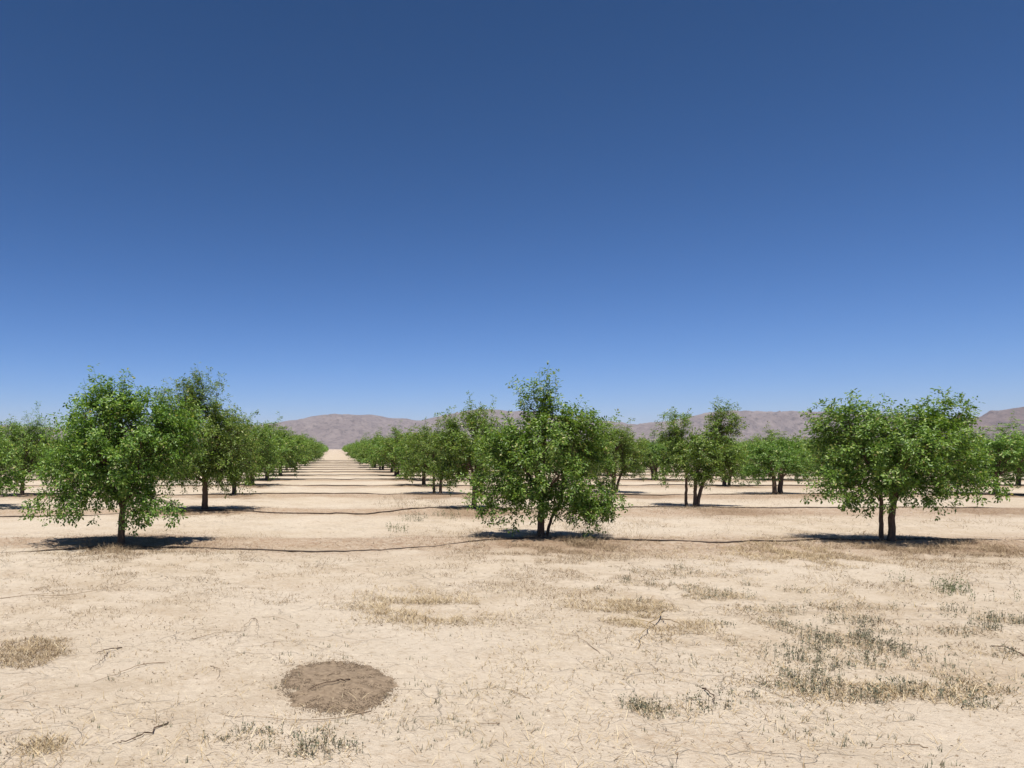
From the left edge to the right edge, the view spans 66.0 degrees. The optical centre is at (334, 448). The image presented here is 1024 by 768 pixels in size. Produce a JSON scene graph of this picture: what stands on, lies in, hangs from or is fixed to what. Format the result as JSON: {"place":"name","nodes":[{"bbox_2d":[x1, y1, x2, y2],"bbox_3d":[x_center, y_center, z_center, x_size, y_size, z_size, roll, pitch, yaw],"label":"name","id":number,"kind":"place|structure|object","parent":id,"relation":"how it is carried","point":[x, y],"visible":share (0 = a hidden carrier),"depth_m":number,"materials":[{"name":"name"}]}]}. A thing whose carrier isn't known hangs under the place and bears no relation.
{"place":"outdoors","nodes":[
{"label":"outdoors","id":0,"kind":"place"},
{"bbox_2d":[1,409,637,448],"bbox_3d":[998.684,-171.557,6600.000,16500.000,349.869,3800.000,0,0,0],"label":"hills","id":1,"kind":"structure","parent":0,"point":[335,431],"depth_m":5694.27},
{"bbox_2d":[276,469,617,469],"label":"drip hose","id":2,"kind":"object","parent":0,"point":[338,469],"visible":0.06,"depth_m":57.94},
{"bbox_2d":[6,471,1012,471],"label":"drip hose","id":3,"kind":"object","parent":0,"point":[367,471],"visible":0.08,"depth_m":51.96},
{"bbox_2d":[0,449,1023,767],"bbox_3d":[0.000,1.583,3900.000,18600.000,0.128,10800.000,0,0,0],"label":"ground","id":4,"kind":"structure","parent":0,"point":[386,649],"depth_m":6.67,"materials":[{"name":"beige soil"}]},
{"bbox_2d":[0,422,36,496],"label":"orchard tree","id":5,"kind":"object","parent":4,"relation":"on","point":[7,478],"visible":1,"depth_m":20.44,"materials":[{"name":"green plant"}]},
{"bbox_2d":[0,426,45,478],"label":"orchard tree","id":6,"kind":"object","parent":4,"relation":"on","point":[22,456],"visible":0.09,"depth_m":38.96,"materials":[{"name":"green plant"}]},
{"bbox_2d":[0,401,63,494],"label":"orchard tree","id":7,"kind":"object","parent":4,"relation":"on","point":[28,434],"visible":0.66,"depth_m":25.69,"materials":[{"name":"green plant"}]},
{"bbox_2d":[6,731,74,756],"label":"dry grass patch","id":8,"kind":"object","parent":4,"relation":"on","point":[43,744],"visible":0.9,"depth_m":4.06,"materials":[{"name":"plant"}]},
{"bbox_2d":[0,635,94,668],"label":"dry grass patch","id":9,"kind":"object","parent":4,"relation":"on","point":[19,649],"visible":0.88,"depth_m":6.02,"materials":[{"name":"beige plant"}]},
{"bbox_2d":[31,426,77,464],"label":"orchard tree","id":10,"kind":"object","parent":4,"relation":"on","point":[58,448],"visible":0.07,"depth_m":45.78,"materials":[{"name":"green plant"}]},
{"bbox_2d":[0,581,129,598],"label":"stick","id":11,"kind":"object","parent":4,"relation":"on","point":[56,595],"visible":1,"depth_m":8.16,"materials":[{"name":"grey wood"}]},
{"bbox_2d":[60,433,116,480],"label":"orchard tree","id":12,"kind":"object","parent":4,"relation":"on","point":[84,464],"visible":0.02,"depth_m":32.28,"materials":[{"name":"green plant"}]},
{"bbox_2d":[91,647,120,667],"bbox_3d":[-1.801,1.598,5.864,0.150,0.037,0.623,0,0,0],"label":"stick","id":13,"kind":"object","parent":4,"relation":"on","point":[107,652],"visible":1,"depth_m":5.99,"materials":[{"name":"brown wood"}]},
{"bbox_2d":[18,363,213,544],"bbox_3d":[-3.533,0.114,12.567,2.654,3.058,2.589,0,0,34],"label":"orchard tree","id":14,"kind":"object","parent":4,"relation":"on","point":[89,441],"visible":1,"depth_m":12.19,"materials":[{"name":"green plant"}]},
{"bbox_2d":[1,538,249,566],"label":"dry grass patch","id":15,"kind":"object","parent":4,"relation":"on","point":[131,553],"visible":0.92,"depth_m":11.46,"materials":[{"name":"beige plant"}]},
{"bbox_2d":[94,662,164,681],"bbox_3d":[-1.472,1.590,5.454,0.051,0.037,0.579,0,0,41],"label":"stick","id":16,"kind":"object","parent":4,"relation":"on","point":[132,667],"visible":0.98,"depth_m":5.50,"materials":[{"name":"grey wood"}]},
{"bbox_2d":[112,722,168,743],"bbox_3d":[-1.057,1.575,4.214,0.057,0.017,0.400,0,0,35],"label":"stick","id":17,"kind":"object","parent":4,"relation":"on","point":[142,734],"visible":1,"depth_m":4.21,"materials":[{"name":"brown wood"}]},
{"bbox_2d":[136,362,266,508],"bbox_3d":[-3.589,-0.304,19.549,3.654,3.844,2.778,0,0,-24],"label":"orchard tree","id":18,"kind":"object","parent":4,"relation":"on","point":[218,434],"visible":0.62,"depth_m":19.30,"materials":[{"name":"green plant"}]},
{"bbox_2d":[195,418,284,492],"bbox_3d":[-3.425,0.225,26.428,3.005,2.853,2.944,0,0,38],"label":"orchard tree","id":19,"kind":"object","parent":4,"relation":"on","point":[265,433],"visible":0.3,"depth_m":26.29,"materials":[{"name":"green plant"}]},
{"bbox_2d":[218,412,300,483],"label":"orchard tree","id":20,"kind":"object","parent":4,"relation":"on","point":[276,448],"visible":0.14,"depth_m":33.03,"materials":[{"name":"green plant"}]},
{"bbox_2d":[203,717,328,750],"bbox_3d":[-0.378,1.530,4.173,0.651,0.107,0.343,0,0,-30],"label":"weed patch","id":21,"kind":"object","parent":4,"relation":"on","point":[250,728],"visible":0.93,"depth_m":4.17,"materials":[{"name":"plant"}]},
{"bbox_2d":[240,616,299,632],"bbox_3d":[-0.669,1.589,6.874,0.528,0.044,0.708,0,0,-35],"label":"stick","id":22,"kind":"object","parent":4,"relation":"on","point":[258,623],"visible":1,"depth_m":6.96,"materials":[{"name":"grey wood"}]},
{"bbox_2d":[251,412,307,479],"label":"orchard tree","id":23,"kind":"object","parent":4,"relation":"on","point":[291,454],"visible":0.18,"depth_m":39.23,"materials":[{"name":"green plant"}]},
{"bbox_2d":[264,424,314,467],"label":"orchard tree","id":24,"kind":"object","parent":4,"relation":"on","point":[302,461],"visible":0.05,"depth_m":51.87,"materials":[{"name":"green plant"}]},
{"bbox_2d":[272,425,313,475],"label":"orchard tree","id":25,"kind":"object","parent":4,"relation":"on","point":[305,442],"visible":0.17,"depth_m":45.87,"materials":[{"name":"green plant"}]},
{"bbox_2d":[285,431,310,468],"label":"orchard tree","id":26,"kind":"object","parent":4,"relation":"on","point":[301,452],"visible":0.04,"depth_m":58.57,"materials":[{"name":"green plant"}]},
{"bbox_2d":[225,710,371,719],"bbox_3d":[-0.195,1.570,4.447,0.884,0.038,0.172,0,0,-10],"label":"stick","id":27,"kind":"object","parent":4,"relation":"on","point":[307,719],"visible":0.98,"depth_m":4.43,"materials":[{"name":"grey wood"}]},
{"bbox_2d":[289,427,313,463],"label":"orchard tree","id":28,"kind":"object","parent":4,"relation":"on","point":[309,446],"visible":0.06,"depth_m":64.65,"materials":[{"name":"green plant"}]},
{"bbox_2d":[296,434,316,463],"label":"orchard tree","id":29,"kind":"object","parent":4,"relation":"on","point":[312,450],"visible":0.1,"depth_m":71.43,"materials":[{"name":"green plant"}]},
{"bbox_2d":[301,433,320,460],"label":"orchard tree","id":30,"kind":"object","parent":4,"relation":"on","point":[315,443],"visible":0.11,"depth_m":78.12,"materials":[{"name":"green plant"}]},
{"bbox_2d":[299,433,324,459],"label":"orchard tree","id":31,"kind":"object","parent":4,"relation":"on","point":[311,438],"visible":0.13,"depth_m":84.24,"materials":[{"name":"green plant"}]},
{"bbox_2d":[273,728,363,759],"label":"weed patch","id":32,"kind":"object","parent":4,"relation":"on","point":[316,742],"visible":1,"depth_m":3.97,"materials":[{"name":"plant"}]},
{"bbox_2d":[266,650,423,728],"bbox_3d":[0.016,1.573,5.038,1.217,0.055,1.846,0,0,0],"label":"soil mound","id":33,"kind":"object","parent":4,"relation":"on","point":[369,679],"visible":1,"depth_m":4.99,"materials":[{"name":"brown soil"}]},
{"bbox_2d":[309,678,349,688],"bbox_3d":[-0.035,1.539,4.996,0.356,0.029,0.042,0,0,-34],"label":"stick","id":34,"kind":"object","parent":33,"relation":"on","point":[331,681],"visible":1,"depth_m":5.00,"materials":[{"name":"brown wood"}]},
{"bbox_2d":[345,439,356,455],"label":"orchard tree","id":35,"kind":"object","parent":4,"relation":"on","point":[347,447],"visible":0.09,"depth_m":129.81,"materials":[{"name":"green plant"}]},
{"bbox_2d":[348,433,366,459],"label":"orchard tree","id":36,"kind":"object","parent":4,"relation":"on","point":[353,449],"visible":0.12,"depth_m":97.14,"materials":[{"name":"green plant"}]},
{"bbox_2d":[351,432,368,462],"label":"orchard tree","id":37,"kind":"object","parent":4,"relation":"on","point":[362,441],"visible":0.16,"depth_m":83.98,"materials":[{"name":"green plant"}]},
{"bbox_2d":[355,439,380,466],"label":"orchard tree","id":38,"kind":"object","parent":4,"relation":"on","point":[362,456],"visible":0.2,"depth_m":65.18,"materials":[{"name":"green plant"}]},
{"bbox_2d":[355,431,381,458],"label":"orchard tree","id":39,"kind":"object","parent":4,"relation":"on","point":[369,440],"visible":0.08,"depth_m":71.10,"materials":[{"name":"green plant"}]},
{"bbox_2d":[356,427,390,469],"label":"orchard tree","id":40,"kind":"object","parent":4,"relation":"on","point":[369,446],"visible":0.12,"depth_m":58.71,"materials":[{"name":"green plant"}]},
{"bbox_2d":[364,434,404,470],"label":"orchard tree","id":41,"kind":"object","parent":4,"relation":"on","point":[372,458],"visible":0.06,"depth_m":52.35,"materials":[{"name":"green plant"}]},
{"bbox_2d":[359,423,410,475],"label":"orchard tree","id":42,"kind":"object","parent":4,"relation":"on","point":[383,463],"visible":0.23,"depth_m":45.39,"materials":[{"name":"green plant"}]},
{"bbox_2d":[386,520,407,531],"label":"weed patch","id":43,"kind":"object","parent":4,"relation":"on","point":[389,528],"visible":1,"depth_m":14.86,"materials":[{"name":"beige plant"}]},
{"bbox_2d":[366,424,429,479],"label":"orchard tree","id":44,"kind":"object","parent":4,"relation":"on","point":[385,451],"visible":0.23,"depth_m":39.51,"materials":[{"name":"green plant"}]},
{"bbox_2d":[401,511,427,521],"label":"weed patch","id":45,"kind":"object","parent":4,"relation":"on","point":[414,517],"visible":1,"depth_m":17.02,"materials":[{"name":"beige plant"}]},
{"bbox_2d":[386,425,445,484],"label":"orchard tree","id":46,"kind":"object","parent":4,"relation":"on","point":[401,453],"visible":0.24,"depth_m":32.48,"materials":[{"name":"green plant"}]},
{"bbox_2d":[375,492,457,511],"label":"dry grass patch","id":47,"kind":"object","parent":4,"relation":"on","point":[412,500],"visible":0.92,"depth_m":22.71,"materials":[{"name":"beige plant"}]},
{"bbox_2d":[327,579,516,630],"bbox_3d":[0.776,1.550,7.687,1.764,0.150,2.347,0,0,-8],"label":"dry grass patch","id":48,"kind":"object","parent":4,"relation":"on","point":[433,601],"visible":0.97,"depth_m":7.48,"materials":[{"name":"plant"}]},
{"bbox_2d":[397,418,474,493],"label":"orchard tree","id":49,"kind":"object","parent":4,"relation":"on","point":[429,451],"visible":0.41,"depth_m":26.86,"materials":[{"name":"green plant"}]},
{"bbox_2d":[432,506,473,520],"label":"weed patch","id":50,"kind":"object","parent":4,"relation":"on","point":[448,515],"visible":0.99,"depth_m":17.84,"materials":[{"name":"plant"}]},
{"bbox_2d":[426,392,504,508],"bbox_3d":[3.572,0.027,19.964,2.463,3.186,2.462,0,0,0],"label":"orchard tree","id":51,"kind":"object","parent":4,"relation":"on","point":[451,438],"visible":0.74,"depth_m":19.75,"materials":[{"name":"green plant"}]},
{"bbox_2d":[32,474,937,475],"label":"drip hose","id":52,"kind":"object","parent":4,"relation":"on","point":[435,474],"visible":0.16,"depth_m":45.52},
{"bbox_2d":[315,440,660,452],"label":"orchard","id":53,"kind":"object","parent":4,"relation":"on","point":[342,448],"visible":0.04,"depth_m":200.12,"materials":[{"name":"green plant"}]},
{"bbox_2d":[0,506,992,516],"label":"drip hose","id":54,"kind":"object","parent":4,"relation":"on","point":[479,507],"visible":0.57,"depth_m":19.34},
{"bbox_2d":[471,687,529,698],"bbox_3d":[1.086,1.582,4.968,0.386,0.018,0.120,0,0,22],"label":"stick","id":55,"kind":"object","parent":4,"relation":"on","point":[506,689],"visible":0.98,"depth_m":4.98,"materials":[{"name":"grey wood"}]},
{"bbox_2d":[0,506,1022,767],"bbox_3d":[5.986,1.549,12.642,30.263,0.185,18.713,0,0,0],"label":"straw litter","id":56,"kind":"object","parent":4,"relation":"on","point":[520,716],"visible":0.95,"depth_m":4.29,"materials":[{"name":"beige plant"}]},
{"bbox_2d":[0,551,1023,767],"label":"pebbles","id":57,"kind":"object","parent":4,"relation":"on","point":[548,710],"visible":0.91,"depth_m":4.54,"materials":[{"name":"beige stone"}]},
{"bbox_2d":[0,537,1023,552],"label":"drip hose","id":58,"kind":"object","parent":4,"relation":"on","point":[485,540],"visible":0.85,"depth_m":12.80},
{"bbox_2d":[0,550,1023,767],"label":"seedling weeds","id":59,"kind":"object","parent":4,"relation":"on","point":[827,724],"visible":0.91,"depth_m":4.80,"materials":[{"name":"green plant"}]},
{"bbox_2d":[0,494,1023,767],"bbox_3d":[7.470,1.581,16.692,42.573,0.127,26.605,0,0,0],"label":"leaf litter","id":60,"kind":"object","parent":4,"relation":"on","point":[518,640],"visible":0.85,"depth_m":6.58,"materials":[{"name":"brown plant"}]},
{"bbox_2d":[1,492,1023,495],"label":"drip hose","id":61,"kind":"object","parent":4,"relation":"on","point":[470,493],"visible":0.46,"depth_m":26.09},
{"bbox_2d":[455,361,632,538],"bbox_3d":[3.658,0.030,13.474,3.072,3.216,2.390,0,0,0],"label":"orchard tree","id":62,"kind":"object","parent":4,"relation":"on","point":[512,443],"visible":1,"depth_m":13.24,"materials":[{"name":"green plant"}]},
{"bbox_2d":[427,533,664,572],"bbox_3d":[3.198,1.543,11.815,3.744,0.197,4.000,0,0,0],"label":"dry grass patch","id":63,"kind":"object","parent":4,"relation":"on","point":[539,551],"visible":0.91,"depth_m":11.54,"materials":[{"name":"beige plant"}]},
{"bbox_2d":[530,442,601,480],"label":"orchard tree","id":64,"kind":"object","parent":4,"relation":"on","point":[551,450],"visible":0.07,"depth_m":32.72,"materials":[{"name":"green plant"}]},
{"bbox_2d":[547,518,674,549],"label":"dry grass patch","id":65,"kind":"object","parent":4,"relation":"on","point":[602,524],"visible":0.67,"depth_m":14.42,"materials":[{"name":"beige plant"}]},
{"bbox_2d":[578,418,657,492],"bbox_3d":[10.113,0.256,27.608,2.963,2.817,2.295,0,0,20],"label":"orchard tree","id":66,"kind":"object","parent":4,"relation":"on","point":[624,443],"visible":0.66,"depth_m":27.44,"materials":[{"name":"green plant"}]},
{"bbox_2d":[599,426,642,467],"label":"orchard tree","id":67,"kind":"object","parent":4,"relation":"on","point":[618,451],"visible":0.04,"depth_m":45.56,"materials":[{"name":"green plant"}]},
{"bbox_2d":[602,691,679,718],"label":"weed patch","id":68,"kind":"object","parent":4,"relation":"on","point":[644,706],"visible":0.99,"depth_m":4.67,"materials":[{"name":"plant"}]},
{"bbox_2d":[554,585,733,646],"bbox_3d":[2.857,1.577,7.413,1.434,0.120,2.654,0,0,0],"label":"dry grass patch","id":69,"kind":"object","parent":4,"relation":"on","point":[645,610],"visible":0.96,"depth_m":7.45,"materials":[{"name":"plant"}]},
{"bbox_2d":[614,610,689,648],"bbox_3d":[2.824,1.571,6.806,0.581,0.087,1.650,0,0,12],"label":"stick","id":70,"kind":"object","parent":69,"relation":"on","point":[652,623],"visible":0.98,"depth_m":6.87,"materials":[{"name":"wood"}]},
{"bbox_2d":[618,424,688,478],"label":"orchard tree","id":71,"kind":"object","parent":4,"relation":"on","point":[653,447],"visible":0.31,"depth_m":39.42,"materials":[{"name":"green plant"}]},
{"bbox_2d":[646,426,688,469],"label":"orchard tree","id":72,"kind":"object","parent":4,"relation":"on","point":[662,445],"visible":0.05,"depth_m":51.77,"materials":[{"name":"green plant"}]},
{"bbox_2d":[651,395,749,505],"bbox_3d":[10.260,0.081,21.297,2.744,3.202,2.130,0,0,0],"label":"orchard tree","id":73,"kind":"object","parent":4,"relation":"on","point":[679,449],"visible":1,"depth_m":21.18,"materials":[{"name":"green plant"}]},
{"bbox_2d":[619,503,790,518],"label":"dry grass patch","id":74,"kind":"object","parent":4,"relation":"on","point":[704,509],"visible":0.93,"depth_m":19.16,"materials":[{"name":"beige plant"}]},
{"bbox_2d":[675,685,748,714],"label":"weed patch","id":75,"kind":"object","parent":4,"relation":"on","point":[698,695],"visible":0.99,"depth_m":4.69,"materials":[{"name":"plant"}]},
{"bbox_2d":[696,433,747,465],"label":"orchard tree","id":76,"kind":"object","parent":4,"relation":"on","point":[737,441],"visible":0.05,"depth_m":45.06,"materials":[{"name":"green plant"}]},
{"bbox_2d":[688,435,765,485],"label":"orchard tree","id":77,"kind":"object","parent":4,"relation":"on","point":[744,477],"visible":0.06,"depth_m":32.72,"materials":[{"name":"green plant"}]},
{"bbox_2d":[595,562,879,633],"bbox_3d":[4.279,1.557,8.311,2.854,0.170,3.086,0,0,-31],"label":"weed patch","id":78,"kind":"object","parent":4,"relation":"on","point":[804,609],"visible":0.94,"depth_m":8.30,"materials":[{"name":"beige plant"}]},
{"bbox_2d":[736,431,790,460],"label":"orchard tree","id":79,"kind":"object","parent":4,"relation":"on","point":[750,440],"visible":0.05,"depth_m":52.33,"materials":[{"name":"green plant"}]},
{"bbox_2d":[732,432,821,493],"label":"orchard tree","id":80,"kind":"object","parent":4,"relation":"on","point":[789,462],"visible":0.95,"depth_m":26.86,"materials":[{"name":"green plant"}]},
{"bbox_2d":[751,421,821,478],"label":"orchard tree","id":81,"kind":"object","parent":4,"relation":"on","point":[774,437],"visible":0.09,"depth_m":39.46,"materials":[{"name":"green plant"}]},
{"bbox_2d":[707,535,883,566],"bbox_3d":[7.081,1.560,11.887,2.498,0.169,3.299,0,0,0],"label":"dry grass patch","id":82,"kind":"object","parent":4,"relation":"on","point":[782,553],"visible":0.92,"depth_m":11.71,"materials":[{"name":"plant"}]},
{"bbox_2d":[797,432,860,475],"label":"orchard tree","id":83,"kind":"object","parent":4,"relation":"on","point":[815,449],"visible":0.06,"depth_m":45.54,"materials":[{"name":"green plant"}]},
{"bbox_2d":[704,602,1023,671],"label":"weed patch","id":84,"kind":"object","parent":4,"relation":"on","point":[857,634],"visible":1,"depth_m":6.06,"materials":[{"name":"plant"}]},
{"bbox_2d":[820,434,909,485],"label":"orchard tree","id":85,"kind":"object","parent":4,"relation":"on","point":[845,455],"visible":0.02,"depth_m":33.15,"materials":[{"name":"green plant"}]},
{"bbox_2d":[747,652,1022,708],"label":"weed patch","id":86,"kind":"object","parent":4,"relation":"on","point":[792,675],"visible":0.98,"depth_m":5.05,"materials":[{"name":"plant"}]},
{"bbox_2d":[870,743,927,747],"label":"stick","id":87,"kind":"object","parent":4,"relation":"on","point":[901,744],"visible":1,"depth_m":4.12,"materials":[{"name":"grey wood"}]},
{"bbox_2d":[796,386,1017,540],"bbox_3d":[9.774,0.274,12.958,3.392,2.742,2.547,0,0,24],"label":"orchard tree","id":88,"kind":"object","parent":4,"relation":"on","point":[927,449],"visible":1,"depth_m":12.79,"materials":[{"name":"green plant"}]},
{"bbox_2d":[826,503,1015,521],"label":"dry grass patch","id":89,"kind":"object","parent":4,"relation":"on","point":[939,507],"visible":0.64,"depth_m":18.76,"materials":[{"name":"plant"}]},
{"bbox_2d":[824,533,1021,568],"bbox_3d":[9.858,1.549,11.816,3.315,0.182,4.309,0,0,0],"label":"dry grass patch","id":90,"kind":"object","parent":4,"relation":"on","point":[958,549],"visible":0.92,"depth_m":11.87,"materials":[{"name":"beige plant"}]},
{"bbox_2d":[886,565,1020,600],"bbox_3d":[6.958,1.512,8.694,0.754,0.250,1.368,0,0,0],"label":"weed patch","id":91,"kind":"object","parent":4,"relation":"on","point":[948,586],"visible":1,"depth_m":8.59,"materials":[{"name":"beige plant"}]},
{"bbox_2d":[888,599,1023,631],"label":"weed patch","id":92,"kind":"object","parent":4,"relation":"on","point":[990,618],"visible":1,"depth_m":7.04,"materials":[{"name":"beige plant"}]},
{"bbox_2d":[944,411,1023,493],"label":"orchard tree","id":93,"kind":"object","parent":4,"relation":"on","point":[1004,453],"visible":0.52,"depth_m":25.93,"materials":[{"name":"green plant"}]},
{"bbox_2d":[986,427,1023,485],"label":"orchard tree","id":94,"kind":"object","parent":4,"relation":"on","point":[1018,470],"visible":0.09,"depth_m":32.78,"materials":[{"name":"green plant"}]},
{"bbox_2d":[990,645,1023,655],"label":"stick","id":95,"kind":"object","parent":4,"relation":"on","point":[1009,648],"visible":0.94,"depth_m":6.00,"materials":[{"name":"brown wood"}]},
{"bbox_2d":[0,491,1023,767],"bbox_3d":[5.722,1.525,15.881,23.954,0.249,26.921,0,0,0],"label":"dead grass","id":96,"kind":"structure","parent":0,"point":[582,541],"depth_m":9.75,"materials":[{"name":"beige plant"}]},
{"bbox_2d":[0,534,1023,767],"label":"dry grass","id":97,"kind":"structure","parent":0,"point":[985,692],"depth_m":5.88,"materials":[{"name":"plant"}]},
{"bbox_2d":[0,0,1023,427],"label":"sky","id":98,"kind":"structure","parent":0,"point":[406,209],"materials":[{"name":"blue"}]},
{"bbox_2d":[4,484,1023,485],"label":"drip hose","id":99,"kind":"object","parent":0,"point":[492,485],"visible":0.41,"depth_m":32.43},
{"bbox_2d":[284,465,821,465],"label":"drip hose","id":100,"kind":"object","parent":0,"point":[354,465],"visible":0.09,"depth_m":71.31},
{"bbox_2d":[224,478,1023,479],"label":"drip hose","id":101,"kind":"object","parent":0,"point":[547,478],"visible":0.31,"depth_m":39.21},
{"bbox_2d":[583,410,915,443],"bbox_3d":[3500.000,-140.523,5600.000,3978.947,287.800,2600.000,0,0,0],"label":"hills","id":102,"kind":"structure","parent":0,"point":[790,422],"depth_m":5037.36,"materials":[{"name":"brown stone"}]},
{"bbox_2d":[874,407,1023,441],"bbox_3d":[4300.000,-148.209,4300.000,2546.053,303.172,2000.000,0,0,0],"label":"hills","id":103,"kind":"structure","parent":0,"point":[992,418],"depth_m":4168.57,"materials":[{"name":"brown stone"}]}
]}

